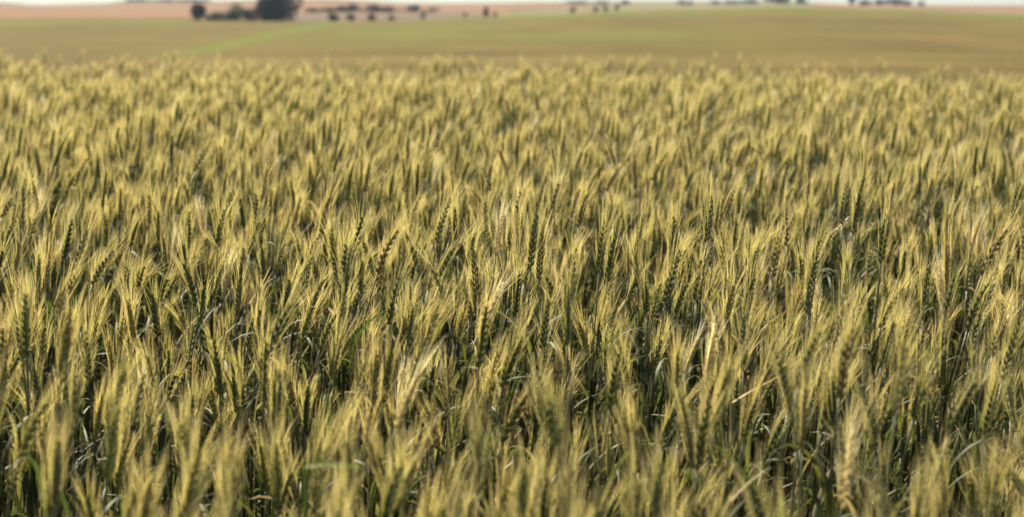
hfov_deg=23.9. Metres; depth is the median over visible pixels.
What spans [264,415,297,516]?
wheat plant
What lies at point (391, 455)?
wheat plant
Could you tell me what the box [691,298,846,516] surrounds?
wheat plant
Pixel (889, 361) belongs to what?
wheat plant
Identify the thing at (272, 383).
wheat plant
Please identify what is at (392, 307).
wheat plant
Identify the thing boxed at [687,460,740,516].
wheat plant
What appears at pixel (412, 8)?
bush
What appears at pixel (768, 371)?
wheat plant
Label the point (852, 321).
wheat plant
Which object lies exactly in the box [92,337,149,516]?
wheat plant
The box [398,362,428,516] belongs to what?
wheat plant
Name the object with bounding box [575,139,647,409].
wheat plant
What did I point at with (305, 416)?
wheat plant
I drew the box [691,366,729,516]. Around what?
wheat plant
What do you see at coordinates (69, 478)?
wheat plant
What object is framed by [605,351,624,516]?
wheat plant
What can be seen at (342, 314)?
wheat plant
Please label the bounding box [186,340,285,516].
wheat plant
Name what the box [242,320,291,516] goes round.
wheat plant
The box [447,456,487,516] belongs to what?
wheat plant
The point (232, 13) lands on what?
bush
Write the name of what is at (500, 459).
wheat plant
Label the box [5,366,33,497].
wheat plant
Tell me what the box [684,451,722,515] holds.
wheat plant
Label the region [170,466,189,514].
wheat plant
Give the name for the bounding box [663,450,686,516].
wheat plant
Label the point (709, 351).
wheat plant
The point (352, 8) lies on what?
bush
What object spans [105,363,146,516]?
wheat plant
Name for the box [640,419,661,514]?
wheat plant
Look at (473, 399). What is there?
wheat plant
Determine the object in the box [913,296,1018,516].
wheat plant
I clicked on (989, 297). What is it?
wheat plant
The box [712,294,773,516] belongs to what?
wheat plant
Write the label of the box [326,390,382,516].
wheat plant
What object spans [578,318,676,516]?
wheat plant
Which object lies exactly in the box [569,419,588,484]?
wheat plant
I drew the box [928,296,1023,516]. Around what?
wheat plant
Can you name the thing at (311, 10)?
bush
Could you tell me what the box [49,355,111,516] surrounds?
wheat plant
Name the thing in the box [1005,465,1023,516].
wheat plant
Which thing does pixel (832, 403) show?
wheat plant
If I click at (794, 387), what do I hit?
wheat plant
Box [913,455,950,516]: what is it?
wheat plant
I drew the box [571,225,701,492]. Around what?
wheat plant
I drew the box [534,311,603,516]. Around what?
wheat plant
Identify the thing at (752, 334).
wheat plant
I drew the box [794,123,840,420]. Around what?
wheat plant
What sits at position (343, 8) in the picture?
bush
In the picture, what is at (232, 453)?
wheat plant
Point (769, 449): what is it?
wheat plant
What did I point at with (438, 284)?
wheat plant
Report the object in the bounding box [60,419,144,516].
wheat plant
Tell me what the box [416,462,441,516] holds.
wheat plant
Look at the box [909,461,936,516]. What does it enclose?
wheat plant
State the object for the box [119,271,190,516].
wheat plant
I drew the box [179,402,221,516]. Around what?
wheat plant
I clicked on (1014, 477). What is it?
wheat plant
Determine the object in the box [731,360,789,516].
wheat plant
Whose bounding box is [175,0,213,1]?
bush
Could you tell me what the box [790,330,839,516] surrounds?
wheat plant
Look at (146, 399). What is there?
wheat plant
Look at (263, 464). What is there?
wheat plant
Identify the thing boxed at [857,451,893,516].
wheat plant
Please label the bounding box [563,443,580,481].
wheat plant
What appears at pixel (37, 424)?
wheat plant
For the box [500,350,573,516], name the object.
wheat plant
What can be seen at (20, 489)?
wheat plant
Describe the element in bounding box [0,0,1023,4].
sky
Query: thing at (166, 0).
bush
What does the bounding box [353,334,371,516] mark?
wheat plant
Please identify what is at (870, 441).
wheat plant
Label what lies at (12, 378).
wheat plant
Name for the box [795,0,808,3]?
tree
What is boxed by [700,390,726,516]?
wheat plant
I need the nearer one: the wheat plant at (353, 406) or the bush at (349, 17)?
the wheat plant at (353, 406)
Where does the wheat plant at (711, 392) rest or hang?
on the ground
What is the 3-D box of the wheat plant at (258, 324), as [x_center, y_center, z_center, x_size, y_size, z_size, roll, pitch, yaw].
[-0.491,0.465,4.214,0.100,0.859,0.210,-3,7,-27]
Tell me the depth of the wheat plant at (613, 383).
3.10 m
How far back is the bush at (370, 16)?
465.45 m
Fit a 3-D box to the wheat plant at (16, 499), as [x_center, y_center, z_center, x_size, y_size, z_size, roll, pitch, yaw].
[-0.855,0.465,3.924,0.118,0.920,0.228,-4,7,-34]
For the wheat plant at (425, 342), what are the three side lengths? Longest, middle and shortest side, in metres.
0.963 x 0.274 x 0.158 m
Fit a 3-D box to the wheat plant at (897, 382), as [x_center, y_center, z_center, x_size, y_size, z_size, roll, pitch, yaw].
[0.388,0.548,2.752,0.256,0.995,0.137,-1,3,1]
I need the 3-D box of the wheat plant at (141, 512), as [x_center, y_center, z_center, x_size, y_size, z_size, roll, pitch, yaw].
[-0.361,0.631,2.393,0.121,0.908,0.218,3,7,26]
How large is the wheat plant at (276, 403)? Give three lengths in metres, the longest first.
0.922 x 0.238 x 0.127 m
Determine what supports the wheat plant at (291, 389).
on the ground
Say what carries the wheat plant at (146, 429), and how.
on the ground
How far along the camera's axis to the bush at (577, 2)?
1240.95 m
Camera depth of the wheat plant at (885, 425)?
3.40 m
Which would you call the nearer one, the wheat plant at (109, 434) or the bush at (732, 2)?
the wheat plant at (109, 434)
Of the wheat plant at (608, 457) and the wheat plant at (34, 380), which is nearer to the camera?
the wheat plant at (608, 457)
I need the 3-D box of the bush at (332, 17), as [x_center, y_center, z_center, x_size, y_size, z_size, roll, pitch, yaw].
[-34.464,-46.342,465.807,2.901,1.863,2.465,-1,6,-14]
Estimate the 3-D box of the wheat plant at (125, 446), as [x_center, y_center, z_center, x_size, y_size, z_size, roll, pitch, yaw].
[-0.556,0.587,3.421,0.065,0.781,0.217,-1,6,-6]
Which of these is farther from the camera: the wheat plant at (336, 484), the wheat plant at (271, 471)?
the wheat plant at (271, 471)
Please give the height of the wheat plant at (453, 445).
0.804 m
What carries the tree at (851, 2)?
on the ground
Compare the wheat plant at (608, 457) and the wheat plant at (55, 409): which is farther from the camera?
the wheat plant at (55, 409)
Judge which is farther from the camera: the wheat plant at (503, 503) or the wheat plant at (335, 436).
the wheat plant at (335, 436)
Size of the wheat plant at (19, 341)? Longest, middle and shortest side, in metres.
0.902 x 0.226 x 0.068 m
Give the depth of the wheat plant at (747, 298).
4.04 m
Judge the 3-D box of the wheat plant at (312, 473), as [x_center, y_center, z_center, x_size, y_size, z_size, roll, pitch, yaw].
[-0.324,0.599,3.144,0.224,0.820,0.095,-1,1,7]
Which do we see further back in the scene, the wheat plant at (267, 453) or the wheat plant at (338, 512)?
the wheat plant at (267, 453)
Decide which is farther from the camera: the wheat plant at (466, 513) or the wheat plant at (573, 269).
the wheat plant at (573, 269)
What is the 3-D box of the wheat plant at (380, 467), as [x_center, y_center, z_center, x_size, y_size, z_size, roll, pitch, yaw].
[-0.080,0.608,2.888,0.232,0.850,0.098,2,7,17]
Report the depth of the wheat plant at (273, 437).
3.81 m
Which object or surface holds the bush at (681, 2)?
on the ground
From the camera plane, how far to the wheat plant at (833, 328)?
4.04 m
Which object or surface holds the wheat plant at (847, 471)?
on the ground
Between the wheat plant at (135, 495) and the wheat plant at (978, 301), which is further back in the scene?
the wheat plant at (978, 301)
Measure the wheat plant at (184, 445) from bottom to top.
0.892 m
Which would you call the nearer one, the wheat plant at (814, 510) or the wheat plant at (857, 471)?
the wheat plant at (814, 510)
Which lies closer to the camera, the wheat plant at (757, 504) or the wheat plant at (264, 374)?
the wheat plant at (757, 504)
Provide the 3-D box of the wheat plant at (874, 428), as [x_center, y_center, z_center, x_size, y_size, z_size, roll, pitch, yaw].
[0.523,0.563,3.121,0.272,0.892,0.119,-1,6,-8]
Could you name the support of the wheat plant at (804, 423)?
on the ground
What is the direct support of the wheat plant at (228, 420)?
on the ground
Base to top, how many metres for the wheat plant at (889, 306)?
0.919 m
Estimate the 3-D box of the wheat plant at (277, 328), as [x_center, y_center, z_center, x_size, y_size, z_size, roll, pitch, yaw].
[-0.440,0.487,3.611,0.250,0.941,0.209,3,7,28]
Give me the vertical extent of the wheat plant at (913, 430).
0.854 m
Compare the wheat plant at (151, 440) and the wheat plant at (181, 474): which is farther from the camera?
the wheat plant at (151, 440)
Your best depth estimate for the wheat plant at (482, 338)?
3.40 m
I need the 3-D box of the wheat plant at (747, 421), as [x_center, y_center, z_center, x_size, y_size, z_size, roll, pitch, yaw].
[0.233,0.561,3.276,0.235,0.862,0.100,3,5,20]
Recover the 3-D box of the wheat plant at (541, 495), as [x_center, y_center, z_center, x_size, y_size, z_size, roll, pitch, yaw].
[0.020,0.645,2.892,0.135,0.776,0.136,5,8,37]
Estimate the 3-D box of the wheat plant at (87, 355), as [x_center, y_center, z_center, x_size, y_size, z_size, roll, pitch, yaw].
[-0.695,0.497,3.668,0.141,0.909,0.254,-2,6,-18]
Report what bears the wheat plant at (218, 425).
on the ground
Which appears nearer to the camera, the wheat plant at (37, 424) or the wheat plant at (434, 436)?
the wheat plant at (434, 436)
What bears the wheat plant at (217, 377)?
on the ground
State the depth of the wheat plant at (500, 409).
3.48 m
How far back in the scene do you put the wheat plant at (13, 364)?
3.89 m
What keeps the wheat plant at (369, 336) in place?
on the ground
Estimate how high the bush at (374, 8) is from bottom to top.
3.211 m
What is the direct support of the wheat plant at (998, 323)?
on the ground
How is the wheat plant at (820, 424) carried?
on the ground
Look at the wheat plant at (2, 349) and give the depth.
3.38 m
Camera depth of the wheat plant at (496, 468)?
3.23 m
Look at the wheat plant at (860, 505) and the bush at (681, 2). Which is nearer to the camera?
the wheat plant at (860, 505)
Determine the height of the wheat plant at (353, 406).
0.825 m
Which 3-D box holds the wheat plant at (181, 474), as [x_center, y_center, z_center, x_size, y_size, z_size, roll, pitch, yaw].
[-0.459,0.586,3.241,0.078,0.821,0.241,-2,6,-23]
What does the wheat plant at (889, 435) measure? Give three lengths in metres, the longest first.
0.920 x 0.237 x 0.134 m
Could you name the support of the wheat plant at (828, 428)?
on the ground
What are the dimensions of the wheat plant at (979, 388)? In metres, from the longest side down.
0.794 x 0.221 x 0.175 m
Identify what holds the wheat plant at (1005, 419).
on the ground
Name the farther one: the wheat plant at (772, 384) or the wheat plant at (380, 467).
the wheat plant at (772, 384)
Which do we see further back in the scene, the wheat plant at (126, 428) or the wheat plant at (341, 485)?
the wheat plant at (126, 428)
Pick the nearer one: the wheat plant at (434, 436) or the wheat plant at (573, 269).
the wheat plant at (434, 436)
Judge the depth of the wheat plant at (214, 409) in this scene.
4.07 m
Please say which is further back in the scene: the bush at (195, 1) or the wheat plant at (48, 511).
the bush at (195, 1)
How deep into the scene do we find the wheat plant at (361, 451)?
3.90 m
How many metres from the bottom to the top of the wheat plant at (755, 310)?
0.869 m
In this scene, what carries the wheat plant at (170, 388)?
on the ground
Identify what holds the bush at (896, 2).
on the ground
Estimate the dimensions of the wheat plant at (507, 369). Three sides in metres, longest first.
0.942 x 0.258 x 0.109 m
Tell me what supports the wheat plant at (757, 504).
on the ground
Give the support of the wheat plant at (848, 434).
on the ground
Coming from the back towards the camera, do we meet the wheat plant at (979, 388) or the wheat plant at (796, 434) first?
the wheat plant at (979, 388)
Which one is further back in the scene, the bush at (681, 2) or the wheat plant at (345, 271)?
the bush at (681, 2)
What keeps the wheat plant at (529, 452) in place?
on the ground
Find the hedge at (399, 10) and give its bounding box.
[330,8,425,11]
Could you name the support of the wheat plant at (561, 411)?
on the ground
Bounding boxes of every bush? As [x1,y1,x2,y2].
[124,0,152,1]
[153,0,183,1]
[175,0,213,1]
[205,12,229,20]
[224,3,246,20]
[238,8,259,20]
[302,8,321,12]
[320,6,338,12]
[327,13,339,20]
[334,5,348,12]
[346,14,355,20]
[347,3,360,12]
[363,4,379,11]
[367,13,376,20]
[376,6,394,11]
[406,4,420,11]
[420,10,426,18]
[426,7,440,11]
[482,6,488,16]
[565,0,591,3]
[592,0,611,3]
[620,0,630,4]
[677,0,685,4]
[707,0,722,4]
[722,0,741,3]
[739,0,759,3]
[857,0,874,4]
[872,0,885,4]
[884,0,905,4]
[901,0,912,5]
[917,1,925,5]
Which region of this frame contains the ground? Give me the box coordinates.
[0,0,1023,516]
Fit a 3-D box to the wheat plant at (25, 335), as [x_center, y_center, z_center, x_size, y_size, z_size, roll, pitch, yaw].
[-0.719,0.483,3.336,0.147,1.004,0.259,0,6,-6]
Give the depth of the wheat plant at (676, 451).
3.63 m
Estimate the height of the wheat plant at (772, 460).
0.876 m
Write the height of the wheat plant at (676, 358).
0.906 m
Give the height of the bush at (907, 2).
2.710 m
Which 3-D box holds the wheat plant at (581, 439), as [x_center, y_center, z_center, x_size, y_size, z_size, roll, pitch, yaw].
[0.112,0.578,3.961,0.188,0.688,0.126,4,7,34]
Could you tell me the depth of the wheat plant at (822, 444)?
3.95 m
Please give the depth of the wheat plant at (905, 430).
3.60 m
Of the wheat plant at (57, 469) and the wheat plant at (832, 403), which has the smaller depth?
the wheat plant at (57, 469)
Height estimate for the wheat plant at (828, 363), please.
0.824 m
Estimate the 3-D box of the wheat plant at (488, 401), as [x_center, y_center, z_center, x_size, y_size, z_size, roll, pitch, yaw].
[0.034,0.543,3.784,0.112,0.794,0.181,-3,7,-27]
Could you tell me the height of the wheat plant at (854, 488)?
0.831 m
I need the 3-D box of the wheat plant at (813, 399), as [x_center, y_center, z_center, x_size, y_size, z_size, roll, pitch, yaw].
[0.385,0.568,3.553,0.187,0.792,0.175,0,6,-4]
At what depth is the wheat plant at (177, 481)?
3.82 m
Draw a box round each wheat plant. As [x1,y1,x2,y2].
[0,267,38,516]
[0,294,17,516]
[0,328,40,423]
[0,331,35,398]
[1,252,93,512]
[1,400,28,516]
[2,285,39,516]
[3,259,36,516]
[4,366,69,516]
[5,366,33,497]
[6,428,41,516]
[9,304,99,516]
[9,378,105,516]
[10,324,48,516]
[12,280,92,516]
[12,361,94,516]
[17,304,102,506]
[18,361,98,506]
[25,351,68,483]
[28,290,92,511]
[32,348,126,516]
[34,116,85,333]
[36,397,54,514]
[37,414,74,516]
[38,342,89,516]
[46,404,73,516]
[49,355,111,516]
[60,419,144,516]
[66,457,105,516]
[85,350,187,514]
[86,369,120,516]
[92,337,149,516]
[92,386,173,515]
[97,407,134,516]
[99,303,204,497]
[100,370,139,516]
[100,380,141,513]
[101,396,165,516]
[101,409,160,516]
[105,329,219,516]
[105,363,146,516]
[115,342,160,516]
[118,381,170,516]
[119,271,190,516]
[120,451,155,516]
[124,456,159,516]
[129,358,216,516]
[130,437,168,516]
[132,375,169,515]
[141,396,186,515]
[155,272,315,516]
[158,385,202,516]
[159,302,227,503]
[167,396,238,516]
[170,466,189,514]
[173,388,188,515]
[178,418,248,516]
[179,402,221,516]
[180,365,204,508]
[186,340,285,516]
[189,365,223,489]
[190,399,245,469]
[197,370,258,513]
[200,341,297,516]
[208,353,302,516]
[209,416,268,516]
[213,464,225,506]
[214,406,251,516]
[216,424,250,516]
[217,267,358,515]
[221,313,274,516]
[222,354,245,516]
[237,372,312,516]
[238,288,274,516]
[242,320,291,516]
[250,379,368,516]
[261,396,282,516]
[262,325,432,516]
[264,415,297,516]
[265,410,288,516]
[267,353,290,516]
[267,395,289,516]
[268,423,299,516]
[274,447,308,516]
[282,247,414,516]
[286,397,359,516]
[295,366,359,516]
[299,391,339,516]
[302,309,380,516]
[306,406,334,516]
[308,316,347,515]
[310,404,346,516]
[313,309,370,516]
[316,460,360,516]
[319,286,462,516]
[320,340,442,516]
[325,447,366,516]
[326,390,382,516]
[328,454,347,507]
[331,402,365,516]
[332,217,386,512]
[333,441,364,516]
[337,342,427,516]
[340,291,438,515]
[341,347,431,516]
[344,388,362,516]
[350,353,381,516]
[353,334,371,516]
[358,276,426,510]
[360,417,391,515]
[362,264,493,515]
[366,294,463,516]
[366,318,404,516]
[367,376,474,516]
[377,380,437,516]
[380,342,443,512]
[380,425,427,516]
[385,416,412,516]
[386,383,445,516]
[392,260,518,516]
[392,344,412,473]
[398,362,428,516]
[403,407,438,511]
[407,348,510,516]
[408,239,521,494]
[411,366,547,516]
[412,384,452,516]
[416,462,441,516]
[418,242,544,516]
[420,187,589,515]
[432,427,444,516]
[436,341,456,503]
[440,444,470,516]
[441,452,487,516]
[442,341,513,516]
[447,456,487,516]
[452,475,484,516]
[455,273,560,516]
[460,364,553,516]
[462,475,486,516]
[463,359,512,506]
[464,251,537,501]
[464,376,492,516]
[465,329,511,516]
[466,276,525,513]
[472,302,540,514]
[480,356,534,509]
[480,416,553,508]
[482,302,561,500]
[487,458,528,516]
[490,374,540,496]
[490,431,512,511]
[491,291,540,515]
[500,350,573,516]
[503,434,560,509]
[507,428,550,516]
[508,346,592,502]
[519,449,543,515]
[525,186,657,516]
[526,347,603,516]
[526,444,565,516]
[532,441,566,516]
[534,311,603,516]
[535,470,557,516]
[538,323,621,516]
[544,373,581,496]
[547,228,668,495]
[555,431,594,516]
[555,453,580,516]
[556,243,647,516]
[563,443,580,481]
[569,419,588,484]
[570,463,590,511]
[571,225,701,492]
[573,413,590,497]
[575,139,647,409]
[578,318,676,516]
[582,323,689,516]
[582,406,606,516]
[594,304,729,513]
[594,309,658,515]
[596,405,623,516]
[604,470,629,516]
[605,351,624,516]
[605,377,674,516]
[607,365,700,515]
[612,388,669,516]
[614,371,642,516]
[615,397,665,516]
[615,452,712,515]
[616,435,651,516]
[630,455,648,516]
[638,454,665,516]
[639,310,805,516]
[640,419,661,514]
[643,292,734,509]
[643,429,682,516]
[645,252,768,494]
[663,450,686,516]
[665,370,761,516]
[666,316,704,515]
[668,284,768,516]
[680,289,831,516]
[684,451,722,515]
[686,347,745,516]
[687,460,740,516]
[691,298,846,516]
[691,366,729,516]
[697,287,856,516]
[698,388,713,516]
[699,228,832,516]
[700,328,769,516]
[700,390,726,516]
[708,327,823,516]
[708,473,740,516]
[711,278,859,512]
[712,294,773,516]
[714,313,792,515]
[719,426,739,503]
[725,301,803,516]
[725,437,771,516]
[728,362,777,516]
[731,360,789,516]
[732,347,803,511]
[743,326,836,512]
[745,348,856,516]
[747,331,804,516]
[749,390,796,516]
[753,292,905,515]
[755,367,816,516]
[756,371,860,516]
[762,344,828,513]
[763,357,843,514]
[768,296,862,516]
[774,370,822,513]
[783,260,930,515]
[786,255,857,513]
[788,290,867,516]
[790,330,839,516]
[793,354,877,516]
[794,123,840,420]
[796,315,853,506]
[796,364,894,516]
[805,339,839,516]
[806,344,839,516]
[810,331,854,516]
[812,352,864,516]
[817,342,929,506]
[818,409,858,516]
[821,454,867,516]
[832,397,879,516]
[833,253,968,514]
[833,364,923,516]
[835,390,875,516]
[839,399,862,516]
[840,285,914,514]
[840,350,1002,516]
[840,382,916,516]
[841,356,883,508]
[843,242,967,493]
[851,390,891,516]
[854,288,945,508]
[856,387,911,516]
[857,244,1015,516]
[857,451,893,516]
[858,303,964,516]
[859,295,967,516]
[868,292,997,516]
[872,289,927,516]
[875,432,891,514]
[877,215,956,516]
[885,302,928,516]
[892,257,1006,516]
[894,339,953,511]
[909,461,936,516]
[910,431,947,516]
[912,281,1022,514]
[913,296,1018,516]
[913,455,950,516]
[917,367,1001,516]
[925,417,1023,516]
[925,431,953,516]
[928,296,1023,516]
[929,302,1013,511]
[949,370,1022,516]
[951,348,1023,516]
[955,328,983,516]
[958,444,983,516]
[967,431,1023,501]
[968,335,992,516]
[969,287,1023,515]
[975,331,1015,490]
[975,357,1018,512]
[975,436,1000,516]
[979,350,1012,516]
[980,437,1019,516]
[992,351,1023,483]
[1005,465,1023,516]
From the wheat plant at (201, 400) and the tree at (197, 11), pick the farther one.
the tree at (197, 11)
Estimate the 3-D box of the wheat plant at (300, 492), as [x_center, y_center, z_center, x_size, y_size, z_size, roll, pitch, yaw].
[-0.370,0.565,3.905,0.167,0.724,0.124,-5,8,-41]
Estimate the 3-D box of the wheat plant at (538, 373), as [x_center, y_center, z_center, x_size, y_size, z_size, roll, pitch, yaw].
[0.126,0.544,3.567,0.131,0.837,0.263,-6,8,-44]
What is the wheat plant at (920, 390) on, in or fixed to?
on the ground
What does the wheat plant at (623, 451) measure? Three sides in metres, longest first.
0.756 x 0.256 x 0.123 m
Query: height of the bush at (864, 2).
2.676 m
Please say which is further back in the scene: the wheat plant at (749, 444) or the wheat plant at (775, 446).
the wheat plant at (775, 446)
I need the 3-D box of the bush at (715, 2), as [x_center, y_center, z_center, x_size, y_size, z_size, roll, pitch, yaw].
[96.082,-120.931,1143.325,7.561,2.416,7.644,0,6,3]
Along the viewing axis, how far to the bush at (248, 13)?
474.11 m
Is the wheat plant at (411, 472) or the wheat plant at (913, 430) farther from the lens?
the wheat plant at (913, 430)
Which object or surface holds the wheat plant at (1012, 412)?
on the ground
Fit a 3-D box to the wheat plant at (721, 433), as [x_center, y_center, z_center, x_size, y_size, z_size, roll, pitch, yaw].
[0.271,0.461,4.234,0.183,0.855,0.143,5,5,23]
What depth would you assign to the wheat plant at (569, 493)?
2.58 m
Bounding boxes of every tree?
[190,2,206,20]
[253,0,303,20]
[762,0,791,3]
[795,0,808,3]
[847,0,856,4]
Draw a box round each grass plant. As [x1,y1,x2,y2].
[303,465,363,516]
[730,377,776,512]
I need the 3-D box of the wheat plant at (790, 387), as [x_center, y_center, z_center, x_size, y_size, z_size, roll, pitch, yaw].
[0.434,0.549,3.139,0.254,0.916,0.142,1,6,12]
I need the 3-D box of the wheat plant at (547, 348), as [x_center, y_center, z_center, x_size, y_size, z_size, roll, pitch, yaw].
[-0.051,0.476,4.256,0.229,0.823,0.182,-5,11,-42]
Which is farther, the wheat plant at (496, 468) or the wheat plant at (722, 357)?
the wheat plant at (722, 357)
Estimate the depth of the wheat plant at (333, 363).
3.73 m
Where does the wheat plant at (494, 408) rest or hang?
on the ground
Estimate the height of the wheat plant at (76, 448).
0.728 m
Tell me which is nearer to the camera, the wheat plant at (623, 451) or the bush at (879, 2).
the wheat plant at (623, 451)
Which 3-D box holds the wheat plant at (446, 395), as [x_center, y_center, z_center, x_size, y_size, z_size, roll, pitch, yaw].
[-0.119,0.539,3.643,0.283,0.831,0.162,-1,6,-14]
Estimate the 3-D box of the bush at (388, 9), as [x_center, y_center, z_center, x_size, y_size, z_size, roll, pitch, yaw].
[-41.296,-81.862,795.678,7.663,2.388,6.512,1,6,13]
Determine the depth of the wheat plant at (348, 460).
2.57 m
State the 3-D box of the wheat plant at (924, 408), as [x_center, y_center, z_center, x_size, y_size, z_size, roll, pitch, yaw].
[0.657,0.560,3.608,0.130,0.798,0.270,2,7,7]
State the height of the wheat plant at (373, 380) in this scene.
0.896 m
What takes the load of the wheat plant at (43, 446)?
on the ground
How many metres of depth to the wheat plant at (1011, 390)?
3.82 m
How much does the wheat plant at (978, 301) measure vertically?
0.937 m
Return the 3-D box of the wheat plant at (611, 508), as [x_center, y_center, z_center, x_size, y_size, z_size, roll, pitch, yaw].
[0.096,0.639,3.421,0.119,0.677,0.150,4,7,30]
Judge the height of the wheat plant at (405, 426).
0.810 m
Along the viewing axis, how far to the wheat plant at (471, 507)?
3.07 m
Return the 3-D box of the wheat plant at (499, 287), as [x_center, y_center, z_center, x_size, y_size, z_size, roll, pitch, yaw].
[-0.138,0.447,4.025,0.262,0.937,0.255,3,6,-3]
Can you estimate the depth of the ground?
188.02 m
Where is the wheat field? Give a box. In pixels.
[0,48,1023,516]
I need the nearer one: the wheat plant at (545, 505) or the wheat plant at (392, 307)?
the wheat plant at (545, 505)
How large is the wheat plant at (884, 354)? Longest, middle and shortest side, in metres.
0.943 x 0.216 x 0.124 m
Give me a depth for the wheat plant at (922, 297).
4.08 m
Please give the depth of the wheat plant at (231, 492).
2.50 m
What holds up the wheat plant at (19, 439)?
on the ground
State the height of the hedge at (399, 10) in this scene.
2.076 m
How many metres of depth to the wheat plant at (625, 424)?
3.11 m
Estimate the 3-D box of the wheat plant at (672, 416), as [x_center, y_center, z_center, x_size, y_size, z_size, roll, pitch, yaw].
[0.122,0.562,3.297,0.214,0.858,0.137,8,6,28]
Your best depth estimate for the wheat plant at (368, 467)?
3.47 m
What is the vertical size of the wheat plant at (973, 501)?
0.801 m
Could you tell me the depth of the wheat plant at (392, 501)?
2.55 m
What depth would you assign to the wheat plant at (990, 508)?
2.61 m
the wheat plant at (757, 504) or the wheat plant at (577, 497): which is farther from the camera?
the wheat plant at (577, 497)
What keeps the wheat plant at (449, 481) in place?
on the ground
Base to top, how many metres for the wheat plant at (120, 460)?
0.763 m
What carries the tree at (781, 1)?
on the ground
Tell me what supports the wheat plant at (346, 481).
on the ground
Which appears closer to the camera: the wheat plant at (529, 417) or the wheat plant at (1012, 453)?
the wheat plant at (1012, 453)
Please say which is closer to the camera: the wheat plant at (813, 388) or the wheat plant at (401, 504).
the wheat plant at (401, 504)
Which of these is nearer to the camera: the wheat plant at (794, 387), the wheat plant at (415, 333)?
the wheat plant at (794, 387)
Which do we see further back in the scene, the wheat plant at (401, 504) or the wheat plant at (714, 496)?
the wheat plant at (714, 496)
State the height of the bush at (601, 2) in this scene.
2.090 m
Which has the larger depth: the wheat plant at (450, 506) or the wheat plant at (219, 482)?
the wheat plant at (219, 482)
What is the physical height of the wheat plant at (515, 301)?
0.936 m
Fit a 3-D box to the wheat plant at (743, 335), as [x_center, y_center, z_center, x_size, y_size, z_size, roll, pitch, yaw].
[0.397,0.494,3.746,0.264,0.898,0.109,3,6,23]
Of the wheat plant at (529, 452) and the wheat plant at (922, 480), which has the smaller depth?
the wheat plant at (922, 480)
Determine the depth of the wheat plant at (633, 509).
2.53 m
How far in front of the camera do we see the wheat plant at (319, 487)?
2.75 m
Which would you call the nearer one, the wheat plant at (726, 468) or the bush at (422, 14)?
the wheat plant at (726, 468)
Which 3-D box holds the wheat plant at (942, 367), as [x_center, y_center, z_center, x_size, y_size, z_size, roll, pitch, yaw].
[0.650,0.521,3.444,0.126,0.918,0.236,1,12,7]
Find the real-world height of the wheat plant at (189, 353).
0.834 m
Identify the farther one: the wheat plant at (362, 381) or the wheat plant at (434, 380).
the wheat plant at (434, 380)
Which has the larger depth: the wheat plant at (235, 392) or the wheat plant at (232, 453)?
the wheat plant at (235, 392)
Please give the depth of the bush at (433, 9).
795.28 m
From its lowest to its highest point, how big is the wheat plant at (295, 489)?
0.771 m
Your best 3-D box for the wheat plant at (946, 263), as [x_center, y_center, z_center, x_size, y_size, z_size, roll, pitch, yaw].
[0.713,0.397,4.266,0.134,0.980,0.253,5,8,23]
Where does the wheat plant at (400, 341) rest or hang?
on the ground
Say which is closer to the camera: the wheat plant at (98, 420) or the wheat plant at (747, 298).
the wheat plant at (98, 420)
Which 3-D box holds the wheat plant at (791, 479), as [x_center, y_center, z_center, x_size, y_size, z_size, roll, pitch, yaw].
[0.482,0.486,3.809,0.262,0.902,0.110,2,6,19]
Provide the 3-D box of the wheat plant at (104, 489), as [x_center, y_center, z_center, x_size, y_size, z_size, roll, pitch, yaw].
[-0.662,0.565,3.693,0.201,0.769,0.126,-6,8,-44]
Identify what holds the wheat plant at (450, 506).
on the ground
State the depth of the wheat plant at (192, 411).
3.31 m
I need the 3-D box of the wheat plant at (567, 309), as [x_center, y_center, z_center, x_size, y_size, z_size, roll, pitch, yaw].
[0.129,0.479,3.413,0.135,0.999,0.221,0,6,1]
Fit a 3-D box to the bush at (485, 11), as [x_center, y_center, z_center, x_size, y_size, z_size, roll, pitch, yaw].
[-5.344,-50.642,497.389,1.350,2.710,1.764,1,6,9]
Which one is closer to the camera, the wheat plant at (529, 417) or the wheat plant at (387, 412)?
the wheat plant at (387, 412)
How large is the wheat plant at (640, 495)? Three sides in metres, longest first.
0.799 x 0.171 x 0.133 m
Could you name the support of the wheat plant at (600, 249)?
on the ground
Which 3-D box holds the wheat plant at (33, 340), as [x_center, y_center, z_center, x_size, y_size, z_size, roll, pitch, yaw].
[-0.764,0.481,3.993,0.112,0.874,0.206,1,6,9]
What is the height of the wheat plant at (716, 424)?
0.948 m
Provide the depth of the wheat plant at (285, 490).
3.17 m
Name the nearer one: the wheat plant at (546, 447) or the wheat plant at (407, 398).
the wheat plant at (407, 398)
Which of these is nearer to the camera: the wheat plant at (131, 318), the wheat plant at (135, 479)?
the wheat plant at (135, 479)
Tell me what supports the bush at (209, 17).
on the ground
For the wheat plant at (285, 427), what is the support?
on the ground
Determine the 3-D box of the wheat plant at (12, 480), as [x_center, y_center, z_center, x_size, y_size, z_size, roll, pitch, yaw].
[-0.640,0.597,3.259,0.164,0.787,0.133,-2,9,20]
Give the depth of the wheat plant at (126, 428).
4.12 m
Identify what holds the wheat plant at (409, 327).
on the ground
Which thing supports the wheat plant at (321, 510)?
on the ground
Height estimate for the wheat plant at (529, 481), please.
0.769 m
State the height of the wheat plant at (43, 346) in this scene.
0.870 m
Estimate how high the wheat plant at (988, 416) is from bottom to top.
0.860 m
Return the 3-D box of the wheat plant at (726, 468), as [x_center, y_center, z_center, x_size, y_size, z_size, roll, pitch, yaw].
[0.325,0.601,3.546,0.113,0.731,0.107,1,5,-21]
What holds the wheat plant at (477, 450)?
on the ground
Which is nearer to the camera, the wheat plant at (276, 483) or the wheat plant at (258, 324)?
the wheat plant at (276, 483)
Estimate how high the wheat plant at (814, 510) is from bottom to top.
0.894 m

